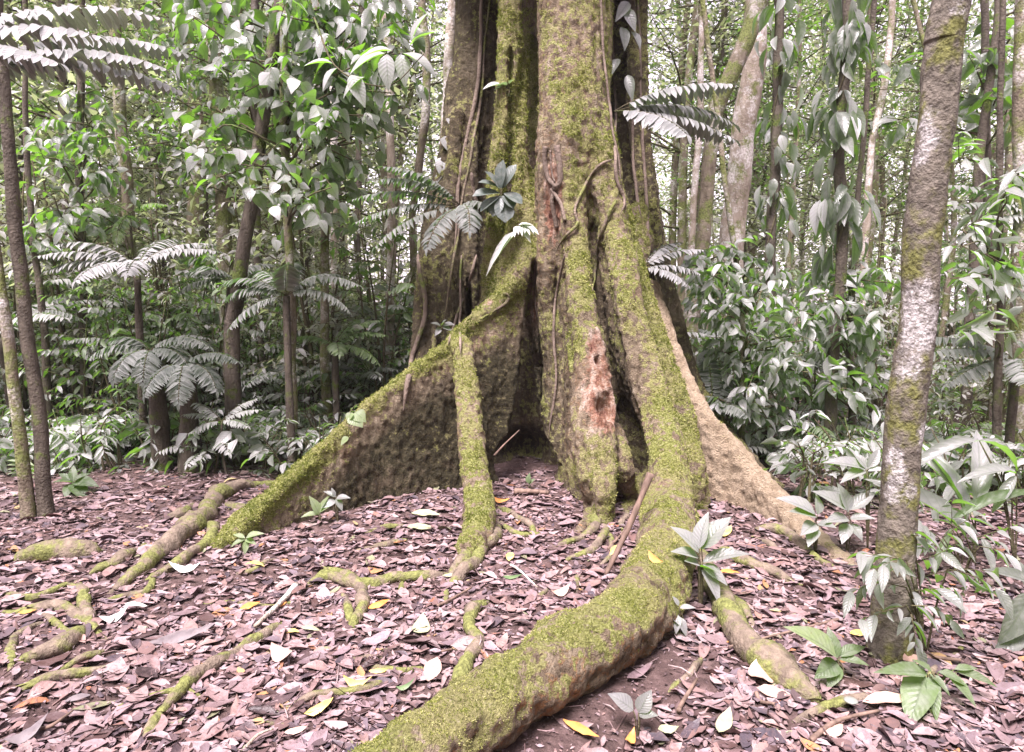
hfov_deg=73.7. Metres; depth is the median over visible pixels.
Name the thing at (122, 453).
ground plant
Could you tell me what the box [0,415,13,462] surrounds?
ground plant
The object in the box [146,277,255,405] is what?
shrub
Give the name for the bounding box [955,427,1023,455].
ground plant
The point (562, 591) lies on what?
fallen leaf
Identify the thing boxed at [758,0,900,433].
understory tree
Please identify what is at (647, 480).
broken branch
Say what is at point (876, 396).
shrub
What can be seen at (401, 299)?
shrub
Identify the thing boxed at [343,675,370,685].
fallen leaf
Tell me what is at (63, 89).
forest tree
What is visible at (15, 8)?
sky
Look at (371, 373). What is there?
tree fern
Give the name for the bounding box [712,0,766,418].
pale tree
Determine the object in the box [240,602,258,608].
fallen leaf
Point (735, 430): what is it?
ground plant
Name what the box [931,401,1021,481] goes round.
ground plant
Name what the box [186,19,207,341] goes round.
rough tree
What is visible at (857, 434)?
ground plant
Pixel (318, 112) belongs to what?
understory tree
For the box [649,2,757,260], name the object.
forest tree
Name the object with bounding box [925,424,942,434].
ground plant
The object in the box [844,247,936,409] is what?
shrub
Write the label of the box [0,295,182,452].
shrub
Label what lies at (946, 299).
tree trunk
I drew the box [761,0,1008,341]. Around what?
forest tree
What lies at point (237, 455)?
ground plant
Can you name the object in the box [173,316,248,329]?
tree fern
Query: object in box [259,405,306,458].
ground plant
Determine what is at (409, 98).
forest tree
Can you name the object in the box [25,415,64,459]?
ground plant
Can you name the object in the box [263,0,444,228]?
forest tree
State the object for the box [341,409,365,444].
trunk plant
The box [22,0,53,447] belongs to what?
sapling
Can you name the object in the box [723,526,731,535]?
fallen leaf
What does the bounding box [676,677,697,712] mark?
fallen stick
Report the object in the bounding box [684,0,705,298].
sapling
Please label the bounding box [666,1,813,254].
forest tree
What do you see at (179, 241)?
shrub
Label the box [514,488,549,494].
fallen stick
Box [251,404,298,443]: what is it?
ground plant
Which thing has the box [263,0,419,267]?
forest tree
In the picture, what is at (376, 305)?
shrub
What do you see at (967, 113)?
understory tree
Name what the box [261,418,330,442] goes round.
ground fern
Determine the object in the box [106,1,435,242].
forest tree
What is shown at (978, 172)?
slender tree
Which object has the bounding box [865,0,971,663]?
lichen tree
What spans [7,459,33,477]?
seedling
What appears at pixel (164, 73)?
forest tree
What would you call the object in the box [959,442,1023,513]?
ground plant
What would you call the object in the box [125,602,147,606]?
fallen leaf
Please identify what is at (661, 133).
forest tree
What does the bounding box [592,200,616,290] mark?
liana
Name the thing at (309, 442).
ground plant
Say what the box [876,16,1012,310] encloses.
forest tree
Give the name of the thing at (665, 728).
fallen leaf
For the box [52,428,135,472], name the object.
ground plant
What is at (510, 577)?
fallen leaf
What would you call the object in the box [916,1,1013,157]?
forest tree
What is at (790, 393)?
ground plant
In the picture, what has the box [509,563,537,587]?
fallen stick
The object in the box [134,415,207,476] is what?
ground plant
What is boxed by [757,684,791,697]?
fallen leaf
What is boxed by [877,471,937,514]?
ground plant
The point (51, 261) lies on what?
shrub
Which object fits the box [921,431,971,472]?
ground plant
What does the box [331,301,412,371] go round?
tree fern
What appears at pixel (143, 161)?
forest tree
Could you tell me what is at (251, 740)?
fallen stick
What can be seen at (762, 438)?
ground plant
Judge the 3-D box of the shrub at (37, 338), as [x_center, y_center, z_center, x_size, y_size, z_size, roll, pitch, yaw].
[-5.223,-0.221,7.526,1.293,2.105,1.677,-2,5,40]
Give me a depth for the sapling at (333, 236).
7.47 m
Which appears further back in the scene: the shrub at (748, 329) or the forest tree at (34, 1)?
the forest tree at (34, 1)
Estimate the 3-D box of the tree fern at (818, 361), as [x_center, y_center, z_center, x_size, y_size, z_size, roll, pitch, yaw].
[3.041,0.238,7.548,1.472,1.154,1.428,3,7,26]
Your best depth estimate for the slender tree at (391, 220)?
7.04 m
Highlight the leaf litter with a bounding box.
[0,439,1023,751]
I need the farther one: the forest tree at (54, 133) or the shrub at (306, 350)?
the forest tree at (54, 133)
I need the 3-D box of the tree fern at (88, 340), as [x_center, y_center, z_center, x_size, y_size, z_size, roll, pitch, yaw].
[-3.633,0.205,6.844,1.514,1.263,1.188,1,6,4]
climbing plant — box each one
[435,118,449,182]
[611,1,640,100]
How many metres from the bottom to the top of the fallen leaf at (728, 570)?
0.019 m
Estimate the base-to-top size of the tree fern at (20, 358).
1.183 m
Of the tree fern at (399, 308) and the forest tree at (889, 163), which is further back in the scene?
the forest tree at (889, 163)
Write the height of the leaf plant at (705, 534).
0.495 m
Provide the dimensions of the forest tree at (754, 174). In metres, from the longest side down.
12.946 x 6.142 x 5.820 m
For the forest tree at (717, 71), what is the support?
on the ground
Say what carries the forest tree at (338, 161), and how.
on the ground
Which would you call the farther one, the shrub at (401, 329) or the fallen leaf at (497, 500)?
the shrub at (401, 329)
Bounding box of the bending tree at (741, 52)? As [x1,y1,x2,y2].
[683,0,768,360]
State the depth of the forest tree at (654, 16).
12.86 m
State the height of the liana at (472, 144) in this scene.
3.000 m
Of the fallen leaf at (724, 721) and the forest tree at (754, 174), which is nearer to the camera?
the fallen leaf at (724, 721)
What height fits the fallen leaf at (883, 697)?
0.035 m
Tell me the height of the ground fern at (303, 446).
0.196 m
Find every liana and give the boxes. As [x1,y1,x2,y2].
[403,254,427,411]
[444,0,490,322]
[448,255,476,344]
[454,0,482,246]
[458,255,461,353]
[470,173,478,212]
[533,255,536,316]
[549,254,564,435]
[554,159,612,254]
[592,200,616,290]
[599,0,622,189]
[611,0,625,213]
[630,98,641,217]
[636,0,658,289]
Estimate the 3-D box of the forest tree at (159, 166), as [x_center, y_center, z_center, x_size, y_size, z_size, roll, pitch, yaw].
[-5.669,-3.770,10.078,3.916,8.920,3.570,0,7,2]
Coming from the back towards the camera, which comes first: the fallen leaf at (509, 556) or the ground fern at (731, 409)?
the ground fern at (731, 409)
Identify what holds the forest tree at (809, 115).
on the ground
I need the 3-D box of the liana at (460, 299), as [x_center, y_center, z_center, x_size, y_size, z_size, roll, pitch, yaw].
[-0.416,-0.599,5.452,0.034,0.787,0.988,0,7,-4]
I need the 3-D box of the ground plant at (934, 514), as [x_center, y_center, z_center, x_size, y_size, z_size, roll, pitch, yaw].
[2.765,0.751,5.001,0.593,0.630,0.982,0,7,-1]
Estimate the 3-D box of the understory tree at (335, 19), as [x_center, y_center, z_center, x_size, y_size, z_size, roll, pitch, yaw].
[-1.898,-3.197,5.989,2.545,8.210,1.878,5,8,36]
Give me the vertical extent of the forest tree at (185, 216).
7.305 m
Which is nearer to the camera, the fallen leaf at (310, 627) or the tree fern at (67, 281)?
the fallen leaf at (310, 627)
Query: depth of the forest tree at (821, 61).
12.46 m
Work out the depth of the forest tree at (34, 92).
8.40 m
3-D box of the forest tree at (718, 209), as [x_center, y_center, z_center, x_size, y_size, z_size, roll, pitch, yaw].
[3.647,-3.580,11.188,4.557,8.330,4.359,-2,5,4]
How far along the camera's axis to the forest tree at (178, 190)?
9.93 m
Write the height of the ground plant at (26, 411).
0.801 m
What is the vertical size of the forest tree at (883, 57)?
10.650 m
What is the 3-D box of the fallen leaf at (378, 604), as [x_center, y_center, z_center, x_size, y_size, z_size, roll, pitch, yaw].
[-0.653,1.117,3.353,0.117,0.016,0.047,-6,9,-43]
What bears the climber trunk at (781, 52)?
on the ground
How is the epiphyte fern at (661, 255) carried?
attached to the buttress tree at (630, 408)
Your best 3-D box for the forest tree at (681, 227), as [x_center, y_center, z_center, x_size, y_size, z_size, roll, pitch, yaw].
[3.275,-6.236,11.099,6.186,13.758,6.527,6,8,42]
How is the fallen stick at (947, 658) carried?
on the leaf litter
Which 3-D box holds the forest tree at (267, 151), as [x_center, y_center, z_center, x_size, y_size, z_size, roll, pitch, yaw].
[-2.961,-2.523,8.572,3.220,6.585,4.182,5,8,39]
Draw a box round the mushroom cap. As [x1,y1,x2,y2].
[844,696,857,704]
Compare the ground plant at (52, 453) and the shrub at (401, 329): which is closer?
the ground plant at (52, 453)
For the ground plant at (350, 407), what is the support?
on the ground
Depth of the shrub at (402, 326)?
7.73 m
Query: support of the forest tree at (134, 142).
on the ground
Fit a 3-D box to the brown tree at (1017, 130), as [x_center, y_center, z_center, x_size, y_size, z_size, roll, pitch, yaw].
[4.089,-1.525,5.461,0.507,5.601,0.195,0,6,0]
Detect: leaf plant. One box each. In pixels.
[670,512,748,603]
[776,493,835,552]
[783,626,868,686]
[812,483,875,551]
[823,448,880,548]
[864,430,993,563]
[873,659,997,720]
[921,436,1017,558]
[930,489,1023,575]
[983,567,1023,651]
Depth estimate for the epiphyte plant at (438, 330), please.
5.57 m
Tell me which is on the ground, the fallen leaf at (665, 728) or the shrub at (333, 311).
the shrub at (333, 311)
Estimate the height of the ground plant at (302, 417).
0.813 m
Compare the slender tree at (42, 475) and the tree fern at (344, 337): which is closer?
the slender tree at (42, 475)
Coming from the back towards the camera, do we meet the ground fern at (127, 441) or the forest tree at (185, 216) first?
the forest tree at (185, 216)
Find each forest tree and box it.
[0,0,114,197]
[0,0,151,386]
[0,0,197,404]
[0,0,250,371]
[0,2,166,284]
[0,12,159,273]
[1,0,161,292]
[2,0,183,304]
[15,3,152,289]
[20,0,242,317]
[21,1,215,287]
[30,0,217,292]
[32,0,232,284]
[34,78,144,275]
[35,0,241,328]
[38,0,341,293]
[46,1,274,291]
[52,2,187,256]
[53,4,243,274]
[54,0,185,285]
[70,0,358,404]
[89,0,437,384]
[100,0,442,405]
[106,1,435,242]
[112,44,313,329]
[116,0,414,398]
[125,2,266,263]
[154,5,411,272]
[208,1,353,282]
[209,0,417,392]
[211,0,417,281]
[236,0,445,280]
[242,0,447,239]
[249,0,444,358]
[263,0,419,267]
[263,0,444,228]
[295,0,447,344]
[329,153,419,312]
[345,40,438,302]
[350,0,447,281]
[357,0,447,271]
[647,0,731,220]
[647,0,816,236]
[647,0,835,346]
[647,0,859,313]
[647,0,916,292]
[648,0,825,285]
[648,0,887,318]
[648,2,689,233]
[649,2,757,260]
[654,102,722,281]
[658,51,728,257]
[663,0,909,325]
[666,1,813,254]
[670,0,923,405]
[673,0,814,269]
[687,17,832,304]
[713,36,817,288]
[714,0,965,372]
[718,94,863,323]
[721,0,911,378]
[729,0,890,285]
[729,0,1014,401]
[752,0,970,323]
[759,104,831,305]
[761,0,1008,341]
[766,0,967,305]
[769,1,897,301]
[799,0,1006,275]
[806,30,907,289]
[815,0,979,325]
[819,105,900,269]
[823,2,1014,328]
[849,27,968,299]
[852,0,1014,409]
[866,1,1012,257]
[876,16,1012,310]
[894,85,979,313]
[895,0,1014,385]
[899,3,1014,162]
[900,0,1014,274]
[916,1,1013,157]
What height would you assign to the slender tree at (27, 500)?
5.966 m
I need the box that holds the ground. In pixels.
[0,309,1023,751]
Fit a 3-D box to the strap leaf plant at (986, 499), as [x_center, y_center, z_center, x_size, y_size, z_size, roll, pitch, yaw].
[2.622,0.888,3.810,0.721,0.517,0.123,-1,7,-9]
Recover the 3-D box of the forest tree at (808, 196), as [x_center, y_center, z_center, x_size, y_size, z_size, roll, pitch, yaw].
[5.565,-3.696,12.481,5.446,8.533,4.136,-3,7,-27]
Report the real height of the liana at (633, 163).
1.074 m
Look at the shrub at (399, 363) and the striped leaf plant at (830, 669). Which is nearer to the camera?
the striped leaf plant at (830, 669)
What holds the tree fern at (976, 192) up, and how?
on the ground
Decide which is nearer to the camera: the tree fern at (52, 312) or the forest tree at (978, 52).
the tree fern at (52, 312)
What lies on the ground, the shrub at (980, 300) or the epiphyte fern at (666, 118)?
the shrub at (980, 300)
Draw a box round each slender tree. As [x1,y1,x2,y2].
[0,0,54,518]
[0,243,36,520]
[107,0,135,415]
[204,0,233,414]
[224,0,287,465]
[382,13,395,381]
[408,0,430,305]
[439,0,455,150]
[960,0,999,428]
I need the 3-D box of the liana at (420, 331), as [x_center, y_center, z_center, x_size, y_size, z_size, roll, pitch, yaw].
[-0.799,-0.406,5.513,0.160,1.217,1.158,0,6,0]
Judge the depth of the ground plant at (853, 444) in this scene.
5.10 m
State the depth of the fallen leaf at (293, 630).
3.07 m
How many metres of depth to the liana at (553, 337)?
5.36 m
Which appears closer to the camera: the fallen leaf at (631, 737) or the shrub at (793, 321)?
the fallen leaf at (631, 737)
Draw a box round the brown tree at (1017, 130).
[1007,0,1023,456]
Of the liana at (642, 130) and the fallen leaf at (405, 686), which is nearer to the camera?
the fallen leaf at (405, 686)
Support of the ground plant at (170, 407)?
on the ground
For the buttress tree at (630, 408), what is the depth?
4.98 m
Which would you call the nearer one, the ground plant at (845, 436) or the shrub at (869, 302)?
the ground plant at (845, 436)
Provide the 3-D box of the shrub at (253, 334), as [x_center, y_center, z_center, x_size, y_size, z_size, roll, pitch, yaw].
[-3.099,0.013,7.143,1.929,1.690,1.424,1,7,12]
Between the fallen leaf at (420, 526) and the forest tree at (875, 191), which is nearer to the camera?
the fallen leaf at (420, 526)
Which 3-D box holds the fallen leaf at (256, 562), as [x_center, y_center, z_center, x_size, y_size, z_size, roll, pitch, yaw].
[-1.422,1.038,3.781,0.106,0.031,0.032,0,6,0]
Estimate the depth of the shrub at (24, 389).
7.11 m
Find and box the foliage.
[13,0,1012,347]
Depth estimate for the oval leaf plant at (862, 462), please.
4.00 m
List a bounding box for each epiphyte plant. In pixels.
[432,320,453,335]
[473,160,521,222]
[483,79,514,96]
[486,222,538,275]
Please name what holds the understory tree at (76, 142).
on the ground
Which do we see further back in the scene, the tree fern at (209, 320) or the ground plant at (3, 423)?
the tree fern at (209, 320)
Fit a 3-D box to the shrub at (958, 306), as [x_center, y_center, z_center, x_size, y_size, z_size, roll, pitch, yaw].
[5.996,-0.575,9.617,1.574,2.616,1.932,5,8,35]
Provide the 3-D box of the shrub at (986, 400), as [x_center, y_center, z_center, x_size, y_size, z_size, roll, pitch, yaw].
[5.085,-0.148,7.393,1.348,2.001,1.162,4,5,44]
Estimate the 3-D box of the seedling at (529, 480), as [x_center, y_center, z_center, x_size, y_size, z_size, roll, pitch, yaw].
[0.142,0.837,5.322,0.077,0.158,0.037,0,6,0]
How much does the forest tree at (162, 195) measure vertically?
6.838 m
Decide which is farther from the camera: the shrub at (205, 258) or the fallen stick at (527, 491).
the shrub at (205, 258)
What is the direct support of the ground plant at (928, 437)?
on the ground
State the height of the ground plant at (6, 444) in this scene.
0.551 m
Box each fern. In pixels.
[0,3,175,74]
[0,297,112,452]
[0,345,89,388]
[8,35,200,101]
[29,420,128,453]
[32,239,222,459]
[33,278,208,411]
[50,333,161,387]
[60,335,216,413]
[86,336,213,470]
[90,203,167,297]
[104,432,139,446]
[108,413,179,441]
[142,352,241,475]
[155,429,265,469]
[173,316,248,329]
[174,263,276,380]
[180,297,282,395]
[182,398,261,474]
[184,288,315,336]
[200,408,306,440]
[218,262,363,462]
[221,361,363,394]
[244,311,330,390]
[244,428,324,455]
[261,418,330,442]
[296,317,387,427]
[297,359,404,399]
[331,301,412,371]
[346,166,501,255]
[614,82,741,148]
[646,242,707,288]
[687,320,780,419]
[697,341,756,395]
[697,347,760,423]
[721,346,865,416]
[727,420,815,441]
[736,432,815,461]
[752,419,875,449]
[787,389,884,436]
[808,348,943,420]
[870,418,1004,438]
[885,324,958,393]
[893,309,983,415]
[933,336,1023,456]
[944,437,1021,468]
[947,185,1021,244]
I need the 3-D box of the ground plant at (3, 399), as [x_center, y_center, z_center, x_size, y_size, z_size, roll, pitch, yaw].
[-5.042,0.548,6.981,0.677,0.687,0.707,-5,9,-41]
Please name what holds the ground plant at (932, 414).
on the ground
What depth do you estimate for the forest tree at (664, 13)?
13.65 m
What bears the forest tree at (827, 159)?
on the ground
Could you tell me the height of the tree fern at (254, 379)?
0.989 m
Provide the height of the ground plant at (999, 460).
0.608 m
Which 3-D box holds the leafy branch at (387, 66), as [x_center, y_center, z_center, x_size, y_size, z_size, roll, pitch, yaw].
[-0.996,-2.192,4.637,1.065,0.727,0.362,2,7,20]
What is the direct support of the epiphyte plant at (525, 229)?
attached to the buttress tree at (630, 408)
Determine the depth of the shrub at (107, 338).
8.27 m
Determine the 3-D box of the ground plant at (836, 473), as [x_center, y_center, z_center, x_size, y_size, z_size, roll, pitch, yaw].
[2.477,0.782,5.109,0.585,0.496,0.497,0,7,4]
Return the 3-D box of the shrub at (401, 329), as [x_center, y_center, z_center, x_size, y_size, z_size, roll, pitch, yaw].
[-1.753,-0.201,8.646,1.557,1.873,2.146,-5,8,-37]
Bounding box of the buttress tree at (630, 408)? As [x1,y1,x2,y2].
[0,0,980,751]
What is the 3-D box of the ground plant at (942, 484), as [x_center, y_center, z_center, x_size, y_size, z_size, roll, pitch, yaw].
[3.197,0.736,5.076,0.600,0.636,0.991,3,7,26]
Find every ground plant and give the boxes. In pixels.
[0,385,60,430]
[0,397,31,430]
[0,400,10,437]
[0,405,31,440]
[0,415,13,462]
[0,416,14,464]
[0,427,32,473]
[0,433,30,465]
[4,408,104,467]
[5,429,64,474]
[11,439,87,476]
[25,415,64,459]
[27,394,94,454]
[48,401,139,461]
[50,431,90,460]
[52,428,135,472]
[53,409,77,429]
[54,399,142,472]
[57,430,109,469]
[69,403,138,464]
[77,414,145,473]
[91,412,137,457]
[100,394,137,450]
[110,409,177,474]
[119,411,177,468]
[131,385,202,447]
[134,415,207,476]
[169,411,228,471]
[170,403,219,472]
[170,424,239,475]
[176,407,261,477]
[213,400,264,419]
[226,424,279,464]
[240,433,297,473]
[242,406,279,440]
[245,422,305,478]
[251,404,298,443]
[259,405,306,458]
[266,418,321,458]
[268,397,345,455]
[270,401,347,455]
[271,383,353,433]
[276,424,324,456]
[298,393,345,411]
[301,426,327,450]
[306,403,359,448]
[316,393,363,431]
[340,398,356,412]
[725,411,790,456]
[745,425,774,460]
[751,391,820,457]
[760,425,879,502]
[763,446,870,509]
[780,418,845,476]
[788,425,841,450]
[790,410,882,495]
[805,438,837,478]
[811,450,869,507]
[815,418,877,485]
[826,432,938,522]
[828,428,882,478]
[838,419,876,444]
[842,413,882,440]
[862,442,937,508]
[868,412,939,472]
[872,436,931,473]
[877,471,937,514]
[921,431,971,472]
[922,429,972,500]
[924,418,970,469]
[924,428,997,494]
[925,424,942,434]
[928,405,987,435]
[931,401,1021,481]
[945,433,1023,498]
[950,442,1021,499]
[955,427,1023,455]
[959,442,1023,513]
[962,430,1023,501]
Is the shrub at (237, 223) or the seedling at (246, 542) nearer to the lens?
the seedling at (246, 542)
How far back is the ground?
3.40 m
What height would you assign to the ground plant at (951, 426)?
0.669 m
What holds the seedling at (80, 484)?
on the ground
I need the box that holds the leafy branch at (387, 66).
[305,12,438,106]
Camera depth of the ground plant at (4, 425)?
6.58 m
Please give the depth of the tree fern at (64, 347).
7.35 m
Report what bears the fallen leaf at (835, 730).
on the leaf litter
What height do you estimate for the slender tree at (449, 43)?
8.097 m
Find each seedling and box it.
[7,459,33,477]
[52,465,98,498]
[231,531,264,553]
[302,495,329,523]
[322,488,349,521]
[525,473,533,488]
[608,690,657,735]
[672,596,694,635]
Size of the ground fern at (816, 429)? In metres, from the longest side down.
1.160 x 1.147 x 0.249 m
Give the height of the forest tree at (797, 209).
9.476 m
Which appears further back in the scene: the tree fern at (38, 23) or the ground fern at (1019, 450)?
the ground fern at (1019, 450)
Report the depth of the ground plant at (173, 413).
6.06 m
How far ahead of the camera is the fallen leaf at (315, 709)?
2.45 m
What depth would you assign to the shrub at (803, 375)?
6.80 m
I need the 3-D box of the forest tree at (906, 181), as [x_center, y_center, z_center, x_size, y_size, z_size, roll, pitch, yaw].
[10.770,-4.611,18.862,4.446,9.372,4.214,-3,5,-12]
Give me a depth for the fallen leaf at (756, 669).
2.69 m
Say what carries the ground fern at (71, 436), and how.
on the ground
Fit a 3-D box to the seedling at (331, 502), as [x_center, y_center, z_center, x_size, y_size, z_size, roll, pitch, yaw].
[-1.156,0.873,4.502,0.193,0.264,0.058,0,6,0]
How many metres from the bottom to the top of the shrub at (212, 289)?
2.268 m
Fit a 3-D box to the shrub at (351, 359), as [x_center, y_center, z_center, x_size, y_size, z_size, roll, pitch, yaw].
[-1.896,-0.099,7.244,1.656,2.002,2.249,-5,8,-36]
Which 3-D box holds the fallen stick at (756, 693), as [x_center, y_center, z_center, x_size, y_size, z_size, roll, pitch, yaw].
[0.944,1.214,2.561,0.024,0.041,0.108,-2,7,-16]
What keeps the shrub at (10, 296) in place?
on the ground
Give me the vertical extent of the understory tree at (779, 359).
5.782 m
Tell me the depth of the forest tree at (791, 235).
9.96 m
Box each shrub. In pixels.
[0,127,136,426]
[0,170,89,425]
[0,179,201,407]
[0,192,102,416]
[0,211,102,408]
[0,260,102,417]
[0,267,102,417]
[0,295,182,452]
[8,263,270,416]
[18,206,137,412]
[37,278,200,453]
[52,276,222,444]
[56,173,248,418]
[61,277,154,400]
[90,269,174,391]
[95,219,248,420]
[95,243,252,396]
[112,298,303,444]
[131,240,283,420]
[144,229,279,405]
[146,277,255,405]
[172,261,281,430]
[179,197,282,407]
[180,135,402,421]
[204,350,318,437]
[209,348,284,405]
[215,175,361,407]
[221,263,315,431]
[247,283,413,438]
[257,236,398,419]
[257,321,383,407]
[297,207,420,419]
[297,219,419,407]
[298,282,366,370]
[298,295,412,406]
[306,341,408,410]
[340,277,412,410]
[349,285,408,389]
[368,223,420,392]
[374,269,411,365]
[384,260,412,344]
[386,355,408,378]
[396,262,410,342]
[675,283,706,328]
[676,279,783,449]
[689,304,785,424]
[697,293,759,417]
[744,249,796,402]
[746,267,796,381]
[750,271,892,434]
[750,293,863,433]
[773,199,964,437]
[777,261,880,409]
[816,355,891,419]
[839,259,952,425]
[843,531,1012,669]
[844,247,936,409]
[855,258,967,380]
[863,349,976,434]
[881,239,985,414]
[916,499,1023,584]
[927,298,1009,428]
[927,332,988,434]
[931,246,1009,418]
[934,295,1009,428]
[964,294,1009,397]
[973,370,1007,424]
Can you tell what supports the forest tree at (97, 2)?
on the ground
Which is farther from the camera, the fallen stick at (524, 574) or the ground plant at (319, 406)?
the ground plant at (319, 406)
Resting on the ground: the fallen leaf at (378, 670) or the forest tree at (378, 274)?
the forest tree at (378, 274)
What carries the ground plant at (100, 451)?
on the ground
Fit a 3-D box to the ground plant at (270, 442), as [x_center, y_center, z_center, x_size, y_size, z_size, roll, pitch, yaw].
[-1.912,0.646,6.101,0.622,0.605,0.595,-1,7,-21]
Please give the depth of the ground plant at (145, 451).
6.10 m
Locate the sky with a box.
[5,0,1013,308]
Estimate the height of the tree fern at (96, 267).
2.171 m
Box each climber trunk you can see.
[749,0,807,450]
[806,0,880,456]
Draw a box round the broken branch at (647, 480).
[604,472,653,574]
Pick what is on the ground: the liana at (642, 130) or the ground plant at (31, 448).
the ground plant at (31, 448)
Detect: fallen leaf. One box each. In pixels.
[4,712,48,743]
[19,609,35,613]
[64,693,89,701]
[99,604,128,621]
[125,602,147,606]
[149,623,214,643]
[169,561,198,571]
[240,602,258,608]
[246,560,263,565]
[271,642,292,661]
[284,726,306,733]
[287,628,298,632]
[301,625,319,630]
[304,697,332,715]
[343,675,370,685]
[369,599,388,608]
[369,668,386,672]
[396,677,414,689]
[408,523,434,528]
[412,509,438,515]
[412,613,429,632]
[424,657,441,680]
[495,497,508,502]
[503,574,521,578]
[506,553,513,560]
[551,584,569,595]
[563,719,598,736]
[610,545,616,554]
[625,727,635,742]
[648,551,662,562]
[658,724,678,732]
[716,707,732,731]
[721,569,738,572]
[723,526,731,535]
[748,659,772,682]
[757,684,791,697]
[823,723,842,736]
[850,629,862,635]
[862,691,901,702]
[903,653,927,663]
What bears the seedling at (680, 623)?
on the ground
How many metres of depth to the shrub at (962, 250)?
8.72 m
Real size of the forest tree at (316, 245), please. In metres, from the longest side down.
11.632 x 5.518 x 5.230 m
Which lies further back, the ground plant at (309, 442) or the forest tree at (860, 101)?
the forest tree at (860, 101)
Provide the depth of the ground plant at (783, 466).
5.05 m
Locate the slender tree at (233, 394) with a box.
[224,0,287,465]
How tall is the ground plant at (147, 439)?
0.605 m
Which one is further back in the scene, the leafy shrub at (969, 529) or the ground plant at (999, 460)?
the ground plant at (999, 460)
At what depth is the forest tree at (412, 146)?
9.88 m
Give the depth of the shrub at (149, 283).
10.27 m
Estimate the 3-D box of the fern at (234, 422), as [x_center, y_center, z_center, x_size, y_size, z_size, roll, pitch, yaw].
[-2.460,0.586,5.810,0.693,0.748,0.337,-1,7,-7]
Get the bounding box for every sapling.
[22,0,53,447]
[330,86,340,401]
[353,4,364,389]
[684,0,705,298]
[855,0,895,366]
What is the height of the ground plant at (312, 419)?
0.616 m
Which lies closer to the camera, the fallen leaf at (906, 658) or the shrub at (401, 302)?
the fallen leaf at (906, 658)
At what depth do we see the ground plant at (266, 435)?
5.99 m
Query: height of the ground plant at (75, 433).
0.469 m
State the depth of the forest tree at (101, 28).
11.71 m
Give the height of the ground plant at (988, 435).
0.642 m
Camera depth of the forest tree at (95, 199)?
16.19 m
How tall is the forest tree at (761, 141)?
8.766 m
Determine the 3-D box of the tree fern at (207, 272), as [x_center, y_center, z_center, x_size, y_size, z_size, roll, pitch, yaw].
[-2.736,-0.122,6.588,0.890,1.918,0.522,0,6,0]
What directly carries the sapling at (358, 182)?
on the ground
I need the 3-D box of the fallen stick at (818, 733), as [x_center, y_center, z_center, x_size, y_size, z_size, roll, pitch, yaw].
[1.167,1.223,2.403,0.325,0.045,0.031,-3,7,-23]
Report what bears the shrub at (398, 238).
on the ground
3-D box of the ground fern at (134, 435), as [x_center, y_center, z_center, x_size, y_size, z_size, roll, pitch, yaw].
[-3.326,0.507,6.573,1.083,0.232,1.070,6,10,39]
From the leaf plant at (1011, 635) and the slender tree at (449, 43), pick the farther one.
the slender tree at (449, 43)
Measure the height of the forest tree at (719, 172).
8.224 m
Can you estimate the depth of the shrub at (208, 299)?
7.44 m
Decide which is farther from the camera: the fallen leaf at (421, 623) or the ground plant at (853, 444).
the ground plant at (853, 444)
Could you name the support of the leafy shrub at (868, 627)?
on the ground
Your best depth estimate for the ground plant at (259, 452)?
5.84 m
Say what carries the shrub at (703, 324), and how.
on the ground
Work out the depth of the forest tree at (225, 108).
14.22 m
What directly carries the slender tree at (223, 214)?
on the ground
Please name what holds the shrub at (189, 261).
on the ground
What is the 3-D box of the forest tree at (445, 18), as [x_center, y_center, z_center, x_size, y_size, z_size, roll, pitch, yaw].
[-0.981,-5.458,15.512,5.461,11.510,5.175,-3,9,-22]
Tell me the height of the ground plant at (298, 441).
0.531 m
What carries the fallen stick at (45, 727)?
on the leaf litter
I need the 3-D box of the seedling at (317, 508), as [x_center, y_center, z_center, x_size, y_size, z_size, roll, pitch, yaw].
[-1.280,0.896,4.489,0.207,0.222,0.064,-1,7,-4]
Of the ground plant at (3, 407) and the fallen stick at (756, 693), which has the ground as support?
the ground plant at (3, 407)
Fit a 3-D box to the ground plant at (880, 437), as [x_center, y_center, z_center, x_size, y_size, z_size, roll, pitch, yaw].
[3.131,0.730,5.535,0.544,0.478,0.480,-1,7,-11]
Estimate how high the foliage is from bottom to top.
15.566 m
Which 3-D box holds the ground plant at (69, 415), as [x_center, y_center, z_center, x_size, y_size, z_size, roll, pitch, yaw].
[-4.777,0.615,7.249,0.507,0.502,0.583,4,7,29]
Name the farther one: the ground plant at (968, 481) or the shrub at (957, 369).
the shrub at (957, 369)
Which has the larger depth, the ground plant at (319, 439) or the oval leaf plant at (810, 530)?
the ground plant at (319, 439)
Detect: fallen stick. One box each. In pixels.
[39,710,73,730]
[245,728,273,747]
[253,582,298,627]
[436,586,471,606]
[493,430,519,455]
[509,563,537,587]
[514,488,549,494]
[607,500,636,549]
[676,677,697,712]
[728,618,838,647]
[754,691,774,704]
[808,709,879,741]
[914,650,960,661]
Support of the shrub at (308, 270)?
on the ground
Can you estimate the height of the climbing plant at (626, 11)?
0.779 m
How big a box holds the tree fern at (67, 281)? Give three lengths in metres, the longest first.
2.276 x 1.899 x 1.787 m
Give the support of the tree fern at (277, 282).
on the ground
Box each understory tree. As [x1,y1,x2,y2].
[0,0,165,414]
[108,0,306,434]
[161,0,440,427]
[164,0,411,459]
[668,0,839,446]
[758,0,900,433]
[860,0,1013,427]
[941,0,1023,488]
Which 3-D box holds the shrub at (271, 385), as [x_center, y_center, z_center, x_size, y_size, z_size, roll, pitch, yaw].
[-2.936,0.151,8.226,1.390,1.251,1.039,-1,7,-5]

